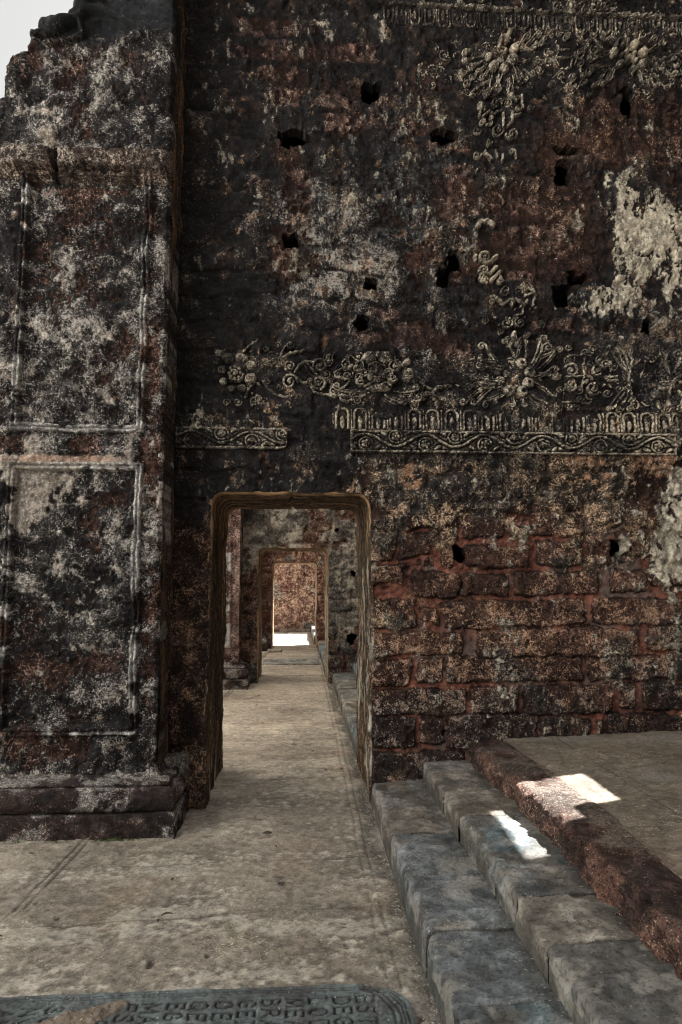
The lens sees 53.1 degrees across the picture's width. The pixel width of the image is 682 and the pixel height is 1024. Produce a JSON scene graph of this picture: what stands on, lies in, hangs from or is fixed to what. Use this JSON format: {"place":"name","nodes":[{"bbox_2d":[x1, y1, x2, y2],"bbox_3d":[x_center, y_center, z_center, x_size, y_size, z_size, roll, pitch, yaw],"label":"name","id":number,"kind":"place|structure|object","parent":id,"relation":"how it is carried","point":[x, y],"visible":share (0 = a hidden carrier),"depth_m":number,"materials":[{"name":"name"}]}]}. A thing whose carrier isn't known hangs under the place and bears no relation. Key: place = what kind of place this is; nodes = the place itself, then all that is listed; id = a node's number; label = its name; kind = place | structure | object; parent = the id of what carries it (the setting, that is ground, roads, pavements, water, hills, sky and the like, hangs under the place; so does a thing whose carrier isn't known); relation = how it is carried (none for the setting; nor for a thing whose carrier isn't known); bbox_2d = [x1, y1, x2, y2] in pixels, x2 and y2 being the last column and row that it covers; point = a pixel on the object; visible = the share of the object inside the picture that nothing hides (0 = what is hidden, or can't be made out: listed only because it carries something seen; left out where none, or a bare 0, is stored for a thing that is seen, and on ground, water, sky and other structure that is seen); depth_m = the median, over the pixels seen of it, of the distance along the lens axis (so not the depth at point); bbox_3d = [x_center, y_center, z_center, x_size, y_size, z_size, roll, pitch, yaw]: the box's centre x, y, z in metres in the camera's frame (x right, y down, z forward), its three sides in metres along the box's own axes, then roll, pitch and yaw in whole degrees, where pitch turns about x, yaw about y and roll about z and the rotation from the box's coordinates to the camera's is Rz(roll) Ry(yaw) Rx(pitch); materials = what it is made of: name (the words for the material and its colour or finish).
{"place":"outdoors","nodes":[
{"label":"outdoors","id":0,"kind":"place"},
{"bbox_2d":[0,0,73,97],"label":"sky","id":1,"kind":"structure","parent":0,"point":[17,17],"materials":[{"name":"white"}]},
{"bbox_2d":[4,837,153,843],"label":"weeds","id":2,"kind":"object","parent":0,"point":[119,839],"visible":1,"depth_m":3.93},
{"bbox_2d":[0,632,441,1023],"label":"floor","id":3,"kind":"structure","parent":0,"point":[313,898],"depth_m":3.35,"materials":[{"name":"grey stone"}]},
{"bbox_2d":[0,0,189,841],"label":"pilaster","id":4,"kind":"object","parent":3,"relation":"on","point":[91,131],"visible":0.97,"depth_m":4.34,"materials":[{"name":"grey stone"}]},
{"bbox_2d":[164,751,189,779],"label":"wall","id":5,"kind":"structure","parent":4,"relation":"attached to","point":[181,760],"depth_m":4.39,"materials":[{"name":"grey stone"}]},
{"bbox_2d":[0,983,415,1023],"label":"grave slab","id":6,"kind":"structure","parent":3,"relation":"on","point":[353,1003],"depth_m":2.38,"materials":[{"name":"stone"}]},
{"bbox_2d":[223,509,250,689],"bbox_3d":[-1.901,-0.086,9.931,1.210,5.220,0.602,0,-6,-3],"label":"pilaster","id":7,"kind":"object","parent":3,"relation":"on","point":[237,669],"visible":0.2,"depth_m":9.68,"materials":[{"name":"grey stone"}]},
{"bbox_2d":[262,555,267,650],"bbox_3d":[-2.212,0.446,15.147,1.230,5.220,0.598,0,-6,-3],"label":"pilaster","id":8,"kind":"object","parent":3,"relation":"on","point":[264,643],"visible":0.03,"depth_m":14.67,"materials":[{"name":"grey stone"}]},
{"bbox_2d":[267,648,281,652],"bbox_3d":[-1.415,2.964,14.539,0.318,0.110,0.415,0,-6,-3],"label":"threshold stone","id":9,"kind":"object","parent":3,"relation":"on","point":[277,650],"visible":0.82,"depth_m":14.36,"materials":[{"name":"stone"}]},
{"bbox_2d":[262,659,319,664],"bbox_3d":[-0.929,2.795,12.717,1.044,0.041,0.816,0,-6,-3],"label":"door threshold","id":10,"kind":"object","parent":3,"relation":"on","point":[292,661],"depth_m":12.64,"materials":[{"name":"stone"}]},
{"bbox_2d":[311,624,314,643],"bbox_3d":[-0.422,3.438,18.307,0.736,0.622,4.080,0,-6,-3],"label":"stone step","id":11,"kind":"object","parent":3,"relation":"on","point":[313,631],"visible":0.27,"depth_m":17.82,"materials":[{"name":"stone"}]},
{"bbox_2d":[317,641,324,673],"bbox_3d":[-0.088,2.936,13.167,0.639,0.568,4.230,0,-6,-3],"label":"stone step","id":12,"kind":"object","parent":3,"relation":"on","point":[321,647],"visible":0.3,"depth_m":13.36,"materials":[{"name":"stone"}]},
{"bbox_2d":[332,672,357,757],"bbox_3d":[0.193,2.402,7.812,0.396,0.552,4.511,0,-6,-3],"label":"stone step","id":13,"kind":"object","parent":3,"relation":"on","point":[344,686],"visible":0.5,"depth_m":7.94,"materials":[{"name":"stone"}]},
{"bbox_2d":[353,663,356,676],"bbox_3d":[0.510,2.334,7.837,0.441,0.690,4.510,0,-6,-3],"label":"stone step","id":14,"kind":"object","parent":3,"relation":"on","point":[354,668],"visible":0.02,"depth_m":9.72,"materials":[{"name":"stone"}]},
{"bbox_2d":[371,779,573,1023],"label":"stone step","id":15,"kind":"object","parent":3,"relation":"on","point":[479,964],"visible":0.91,"depth_m":2.67,"materials":[{"name":"stone"}]},
{"bbox_2d":[423,760,681,1023],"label":"stone step","id":16,"kind":"object","parent":3,"relation":"on","point":[596,961],"visible":0.69,"depth_m":2.49,"materials":[{"name":"stone"}]},
{"bbox_2d":[273,564,314,631],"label":"ruined wall","id":17,"kind":"structure","parent":0,"point":[294,598],"depth_m":20.38,"materials":[{"name":"brown stone"}]},
{"bbox_2d":[262,550,325,648],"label":"ruined wall","id":18,"kind":"structure","parent":0,"point":[272,559],"depth_m":15.38,"materials":[{"name":"stone"}]},
{"bbox_2d":[240,507,358,683],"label":"ruined wall","id":19,"kind":"structure","parent":0,"point":[331,534],"depth_m":10.20,"materials":[{"name":"grey stone"}]},
{"bbox_2d":[167,0,681,809],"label":"ruined wall","id":20,"kind":"structure","parent":0,"point":[429,326],"depth_m":4.91,"materials":[{"name":"stone"}]},
{"bbox_2d":[465,731,681,979],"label":"raised platform","id":21,"kind":"structure","parent":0,"point":[603,812],"depth_m":3.25,"materials":[{"name":"brown stone"}]}
]}

